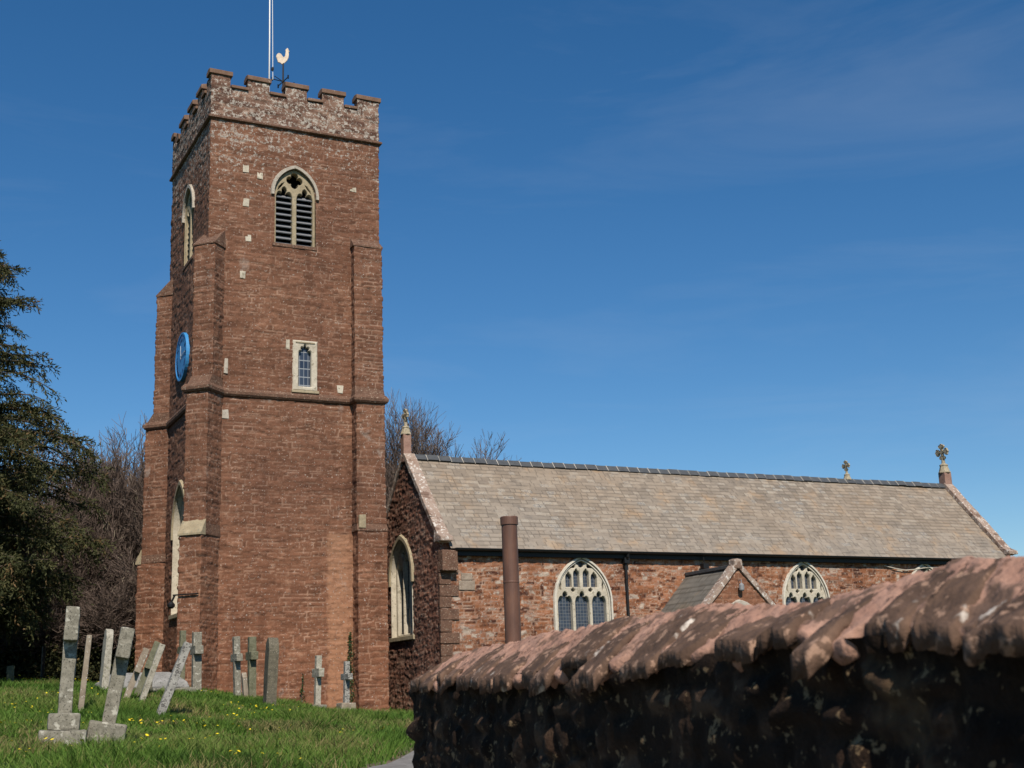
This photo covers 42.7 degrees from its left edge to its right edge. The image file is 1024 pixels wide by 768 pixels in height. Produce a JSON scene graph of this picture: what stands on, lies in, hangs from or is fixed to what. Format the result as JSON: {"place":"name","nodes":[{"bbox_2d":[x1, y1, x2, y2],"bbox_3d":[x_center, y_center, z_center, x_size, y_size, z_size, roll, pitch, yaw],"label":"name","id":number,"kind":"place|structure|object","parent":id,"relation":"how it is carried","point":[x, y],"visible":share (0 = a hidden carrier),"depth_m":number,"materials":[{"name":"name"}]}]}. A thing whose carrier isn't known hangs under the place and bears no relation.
{"place":"outdoors","nodes":[
{"label":"outdoors","id":0,"kind":"place"},
{"bbox_2d":[0,677,414,767],"bbox_3d":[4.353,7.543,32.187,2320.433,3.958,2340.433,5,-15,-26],"label":"ground","id":1,"kind":"structure","parent":0,"point":[53,748],"depth_m":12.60,"materials":[{"name":"plant"}]},
{"bbox_2d":[6,666,14,681],"bbox_3d":[-15.759,9.324,41.088,0.215,0.929,0.312,5,-15,-26],"label":"headstone","id":2,"kind":"object","parent":1,"relation":"on","point":[10,672],"visible":0.48,"depth_m":41.02,"materials":[{"name":"stone"}]},
{"bbox_2d":[0,632,53,680],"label":"evergreen shrub","id":3,"kind":"object","parent":1,"relation":"on","point":[24,664],"visible":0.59,"depth_m":47.49,"materials":[{"name":"green plant"}]},
{"bbox_2d":[40,647,45,680],"bbox_3d":[-15.701,9.575,43.785,0.129,1.552,0.118,-1,-14,-4],"label":"post","id":4,"kind":"object","parent":1,"relation":"on","point":[43,661],"visible":0.65,"depth_m":43.81,"materials":[{"name":"black paint"}]},
{"bbox_2d":[0,571,100,658],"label":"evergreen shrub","id":5,"kind":"object","parent":1,"relation":"on","point":[60,624],"visible":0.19,"depth_m":47.87,"materials":[{"name":"plant"}]},
{"bbox_2d":[14,675,98,681],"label":"daffodils","id":6,"kind":"object","parent":1,"relation":"on","point":[51,676],"visible":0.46,"depth_m":41.97,"materials":[{"name":"yellow plant"}]},
{"bbox_2d":[0,240,116,649],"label":"yew tree","id":7,"kind":"object","parent":1,"relation":"on","point":[20,585],"visible":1,"depth_m":40.56,"materials":[{"name":"green plant"}]},
{"bbox_2d":[38,606,86,744],"bbox_3d":[-4.995,3.403,14.686,0.520,1.791,0.638,5,-15,-17],"label":"gravestone cross","id":8,"kind":"object","parent":1,"relation":"on","point":[63,721],"visible":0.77,"depth_m":14.55,"materials":[{"name":"grey stone"}]},
{"bbox_2d":[1,565,135,659],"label":"bare tree","id":9,"kind":"object","parent":1,"relation":"on","point":[83,593],"visible":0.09,"depth_m":48.79,"materials":[{"name":"brown plant"}]},
{"bbox_2d":[24,621,114,683],"bbox_3d":[-16.309,10.031,48.890,4.000,3.056,4.154,5,-15,-26],"label":"evergreen shrub","id":10,"kind":"object","parent":1,"relation":"on","point":[55,660],"visible":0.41,"depth_m":47.90,"materials":[{"name":"green plant"}]},
{"bbox_2d":[1,439,142,669],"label":"bare tree","id":11,"kind":"object","parent":1,"relation":"on","point":[78,567],"visible":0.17,"depth_m":50.50,"materials":[{"name":"brown plant"}]},
{"bbox_2d":[27,561,136,660],"bbox_3d":[-15.282,9.329,50.460,6.423,5.224,6.814,-12,-17,34],"label":"bare tree","id":12,"kind":"object","parent":1,"relation":"on","point":[100,620],"visible":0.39,"depth_m":48.51,"materials":[{"name":"brown plant"}]},
{"bbox_2d":[78,635,91,709],"bbox_3d":[-7.678,5.395,23.466,0.112,1.763,0.313,7,-16,-17],"label":"headstone","id":13,"kind":"object","parent":1,"relation":"on","point":[82,695],"visible":0.72,"depth_m":23.38,"materials":[{"name":"beige stone"}]},
{"bbox_2d":[47,430,144,588],"bbox_3d":[-15.848,7.023,54.099,7.918,11.192,9.919,5,-15,-26],"label":"bare tree","id":14,"kind":"object","parent":1,"relation":"on","point":[127,494],"visible":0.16,"depth_m":51.89,"materials":[{"name":"brown plant"}]},
{"bbox_2d":[49,411,146,566],"bbox_3d":[-17.062,7.311,56.470,9.135,12.026,9.822,5,-15,-26],"label":"bare tree","id":15,"kind":"object","parent":1,"relation":"on","point":[124,453],"depth_m":55.44,"materials":[{"name":"brown plant"}]},
{"bbox_2d":[64,413,146,596],"bbox_3d":[-14.058,6.919,53.781,9.131,11.404,9.961,5,-15,-26],"label":"bare tree","id":16,"kind":"object","parent":1,"relation":"on","point":[133,536],"visible":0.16,"depth_m":51.59,"materials":[{"name":"brown plant"}]},
{"bbox_2d":[99,629,113,689],"bbox_3d":[-9.744,6.812,31.371,0.175,1.861,0.564,8,-16,-23],"label":"headstone","id":17,"kind":"object","parent":1,"relation":"on","point":[106,657],"visible":0.83,"depth_m":31.23,"materials":[{"name":"stone"}]},
{"bbox_2d":[86,627,134,743],"bbox_3d":[-4.604,3.626,15.135,0.441,1.607,0.648,12,-17,-14],"label":"gravestone cross","id":18,"kind":"object","parent":1,"relation":"on","point":[108,725],"visible":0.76,"depth_m":15.00,"materials":[{"name":"grey stone"}]},
{"bbox_2d":[89,632,135,679],"bbox_3d":[-14.987,10.100,50.089,3.581,3.631,3.853,-2,-14,0],"label":"evergreen shrub","id":19,"kind":"object","parent":1,"relation":"on","point":[131,667],"visible":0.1,"depth_m":49.05,"materials":[{"name":"green plant"}]},
{"bbox_2d":[104,575,136,653],"bbox_3d":[-15.063,9.742,51.844,6.519,5.177,5.404,-4,-14,7],"label":"bare tree","id":20,"kind":"object","parent":1,"relation":"on","point":[125,598],"depth_m":50.84,"materials":[{"name":"brown plant"}]},
{"bbox_2d":[124,647,148,697],"bbox_3d":[-7.916,6.168,27.440,0.144,1.304,0.530,23,-19,-11],"label":"gravestone cross","id":21,"kind":"object","parent":1,"relation":"on","point":[137,670],"visible":0.91,"depth_m":27.36,"materials":[{"name":"beige stone"}]},
{"bbox_2d":[95,672,195,691],"bbox_3d":[-9.951,8.227,35.081,2.721,0.979,1.219,5,-15,-26],"label":"coped tomb","id":22,"kind":"object","parent":1,"relation":"on","point":[160,679],"visible":0.3,"depth_m":35.00,"materials":[{"name":"grey stone"}]},
{"bbox_2d":[134,641,159,695],"bbox_3d":[-8.106,6.407,28.930,0.155,1.481,0.550,21,-18,-10],"label":"gravestone cross","id":23,"kind":"object","parent":1,"relation":"on","point":[143,677],"visible":0.58,"depth_m":28.84,"materials":[{"name":"stone"}]},
{"bbox_2d":[140,643,164,699],"bbox_3d":[-7.348,6.028,26.473,0.128,1.573,0.310,21,-19,-13],"label":"headstone","id":24,"kind":"object","parent":1,"relation":"on","point":[152,671],"visible":0.62,"depth_m":26.41,"materials":[{"name":"stone"}]},
{"bbox_2d":[157,641,191,714],"bbox_3d":[-6.134,5.473,23.483,0.154,1.726,0.352,22,-20,-12],"label":"headstone","id":25,"kind":"object","parent":1,"relation":"on","point":[174,677],"visible":0.66,"depth_m":23.41,"materials":[{"name":"stone"}]},
{"bbox_2d":[177,630,185,679],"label":"gravestone cross","id":26,"kind":"object","parent":1,"relation":"on","point":[182,637],"visible":0.36,"depth_m":37.83,"materials":[{"name":"stone"}]},
{"bbox_2d":[0,690,393,754],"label":"dandelions","id":27,"kind":"object","parent":1,"relation":"on","point":[157,722],"visible":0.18,"depth_m":19.65,"materials":[{"name":"yellow plant"}]},
{"bbox_2d":[190,632,206,691],"bbox_3d":[-8.940,8.034,37.089,0.516,1.984,0.650,4,-15,-26],"label":"gravestone cross","id":28,"kind":"object","parent":1,"relation":"on","point":[196,651],"visible":0.65,"depth_m":37.00,"materials":[{"name":"grey stone"}]},
{"bbox_2d":[230,636,242,695],"bbox_3d":[-7.399,7.806,35.214,0.437,2.005,0.649,3,-14,-26],"label":"gravestone cross","id":29,"kind":"object","parent":1,"relation":"on","point":[236,657],"visible":0.7,"depth_m":35.16,"materials":[{"name":"grey stone"}]},
{"bbox_2d":[241,672,247,696],"bbox_3d":[-7.010,8.158,34.411,0.128,1.127,0.190,-1,-13,-27],"label":"headstone","id":30,"kind":"object","parent":1,"relation":"on","point":[244,683],"visible":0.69,"depth_m":34.40,"materials":[{"name":"beige stone"}]},
{"bbox_2d":[245,637,257,696],"bbox_3d":[-7.191,8.025,36.185,0.617,2.041,0.617,4,-15,-26],"label":"gravestone cross","id":31,"kind":"object","parent":1,"relation":"on","point":[251,655],"visible":0.63,"depth_m":36.12,"materials":[{"name":"stone"}]},
{"bbox_2d":[134,68,389,711],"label":"church tower","id":32,"kind":"structure","parent":1,"relation":"on","point":[264,503],"depth_m":43.37,"materials":[{"name":"red stone"}]},
{"bbox_2d":[168,480,183,619],"bbox_3d":[-10.890,5.459,43.570,0.500,4.612,2.320,5,-15,-26],"label":"west window","id":33,"kind":"structure","parent":32,"relation":"in","point":[177,517],"depth_m":44.39,"materials":[{"name":"beige stone"}]},
{"bbox_2d":[175,332,189,381],"bbox_3d":[-11.351,-0.930,45.064,0.128,1.690,1.690,5,-15,-26],"label":"clock","id":34,"kind":"object","parent":32,"relation":"attached to","point":[182,356],"depth_m":44.88,"materials":[{"name":"blue paint"}]},
{"bbox_2d":[182,184,194,271],"bbox_3d":[-11.129,-5.589,46.143,0.680,3.024,1.730,5,-15,-26],"label":"belfry window","id":35,"kind":"structure","parent":32,"relation":"in","point":[188,217],"depth_m":46.44,"materials":[{"name":"beige stone"}]},
{"bbox_2d":[269,0,273,91],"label":"flagpole","id":36,"kind":"object","parent":32,"relation":"on","point":[272,68],"visible":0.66,"depth_m":47.09,"materials":[{"name":"white metal"}]},
{"bbox_2d":[271,48,293,93],"bbox_3d":[-8.539,-10.604,48.800,0.700,4.238,0.700,-4,-14,8],"label":"weathervane","id":37,"kind":"object","parent":32,"relation":"on","point":[281,59],"visible":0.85,"depth_m":49.13,"materials":[{"name":"black paint"}]},
{"bbox_2d":[270,165,318,250],"bbox_3d":[-7.533,-6.008,44.952,1.730,3.024,0.680,5,-15,-26],"label":"belfry window","id":38,"kind":"structure","parent":32,"relation":"in","point":[294,193],"depth_m":44.93,"materials":[{"name":"beige stone"}]},
{"bbox_2d":[300,674,305,702],"bbox_3d":[-6.570,9.733,40.903,0.352,1.336,0.153,5,-15,-26],"label":"wall creeper","id":39,"kind":"object","parent":32,"relation":"attached to","point":[301,690],"depth_m":40.95,"materials":[{"name":"green plant"}]},
{"bbox_2d":[291,340,318,393],"bbox_3d":[-6.908,-0.557,43.591,0.940,1.810,0.260,5,-15,-26],"label":"stone window","id":40,"kind":"structure","parent":32,"relation":"in","point":[304,370],"depth_m":43.60,"materials":[{"name":"beige stone"}]},
{"bbox_2d":[346,632,354,702],"bbox_3d":[-5.126,9.327,41.748,0.629,2.812,0.231,5,-15,-26],"label":"ivy","id":41,"kind":"object","parent":32,"relation":"attached to","point":[350,660],"visible":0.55,"depth_m":41.85,"materials":[{"name":"green plant"}]},
{"bbox_2d":[263,637,278,706],"bbox_3d":[-5.768,7.063,31.283,0.254,1.982,0.536,6,-15,-20],"label":"headstone","id":42,"kind":"object","parent":1,"relation":"on","point":[271,671],"visible":0.84,"depth_m":31.13,"materials":[{"name":"stone"}]},
{"bbox_2d":[312,655,326,706],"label":"gravestone cross","id":43,"kind":"object","parent":1,"relation":"on","point":[317,672],"visible":0.6,"depth_m":37.01,"materials":[{"name":"grey stone"}]},
{"bbox_2d":[336,661,355,709],"bbox_3d":[-4.561,8.515,36.060,0.639,1.721,0.644,6,-16,-26],"label":"gravestone cross","id":44,"kind":"object","parent":1,"relation":"on","point":[346,676],"visible":0.52,"depth_m":36.01,"materials":[{"name":"beige stone"}]},
{"bbox_2d":[361,743,413,767],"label":"path verge","id":45,"kind":"structure","parent":1,"relation":"on","point":[388,761],"depth_m":15.37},
{"bbox_2d":[384,387,445,506],"bbox_3d":[-7.856,7.192,62.601,11.393,15.273,7.942,-4,-14,8],"label":"bare tree","id":46,"kind":"object","parent":1,"relation":"on","point":[396,459],"visible":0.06,"depth_m":62.73,"materials":[{"name":"brown plant"}]},
{"bbox_2d":[385,398,459,505],"bbox_3d":[-5.694,7.911,64.165,10.896,14.461,10.006,5,-15,-26],"label":"bare tree","id":47,"kind":"object","parent":1,"relation":"on","point":[423,449],"visible":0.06,"depth_m":62.52,"materials":[{"name":"brown plant"}]},
{"bbox_2d":[390,428,548,462],"bbox_3d":[-0.526,8.614,63.992,13.659,12.750,9.738,5,-15,-26],"label":"bare tree","id":48,"kind":"object","parent":1,"relation":"on","point":[496,456],"visible":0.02,"depth_m":62.35,"materials":[{"name":"brown plant"}]},
{"bbox_2d":[500,516,520,643],"bbox_3d":[0.014,4.404,23.623,0.500,4.032,0.500,5,-15,-26],"label":"flue pipe","id":49,"kind":"object","parent":1,"relation":"on","point":[509,524],"visible":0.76,"depth_m":23.72,"materials":[{"name":"brown metal"}]},
{"bbox_2d":[386,409,1017,711],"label":"church nave","id":50,"kind":"structure","parent":1,"relation":"on","point":[598,544],"depth_m":45.54,"materials":[{"name":"stone"}]},
{"bbox_2d":[388,534,414,642],"bbox_3d":[-3.580,6.875,44.244,0.460,3.592,2.220,5,-15,-26],"label":"gable window","id":51,"kind":"structure","parent":50,"relation":"in","point":[401,563],"depth_m":44.67,"materials":[{"name":"beige stone"}]},
{"bbox_2d":[553,558,613,630],"bbox_3d":[2.333,7.549,43.402,2.360,3.696,0.310,5,-15,-26],"label":"traceried window","id":52,"kind":"structure","parent":50,"relation":"in","point":[582,597],"depth_m":43.58,"materials":[{"name":"beige stone"}]},
{"bbox_2d":[782,562,829,604],"bbox_3d":[10.648,8.239,47.465,2.280,3.696,0.310,5,-15,-26],"label":"traceried window","id":53,"kind":"structure","parent":50,"relation":"in","point":[801,584],"depth_m":47.71,"materials":[{"name":"beige stone"}]},
{"bbox_2d":[912,564,932,573],"bbox_3d":[15.863,8.673,50.012,2.280,3.696,0.310,5,-15,-26],"label":"traceried window","id":54,"kind":"structure","parent":50,"relation":"in","point":[921,565],"depth_m":50.37,"materials":[{"name":"beige stone"}]},
{"bbox_2d":[406,555,1023,767],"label":"lane wall","id":55,"kind":"structure","parent":1,"relation":"on","point":[919,669],"depth_m":4.33,"materials":[{"name":"brown stone"}]},
{"bbox_2d":[661,558,775,612],"bbox_3d":[6.882,8.385,43.605,3.439,4.832,3.145,5,-15,-26],"label":"church porch","id":56,"kind":"object","parent":1,"relation":"on","point":[733,581],"visible":0.3,"depth_m":43.04,"materials":[{"name":"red stone"}]},
{"bbox_2d":[368,751,413,767],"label":"path","id":57,"kind":"structure","parent":0,"point":[405,761],"depth_m":14.69,"materials":[{"name":"grey concrete"}]},
{"bbox_2d":[0,0,1023,556],"label":"sky","id":58,"kind":"structure","parent":0,"point":[770,237],"materials":[{"name":"blue"}]}
]}

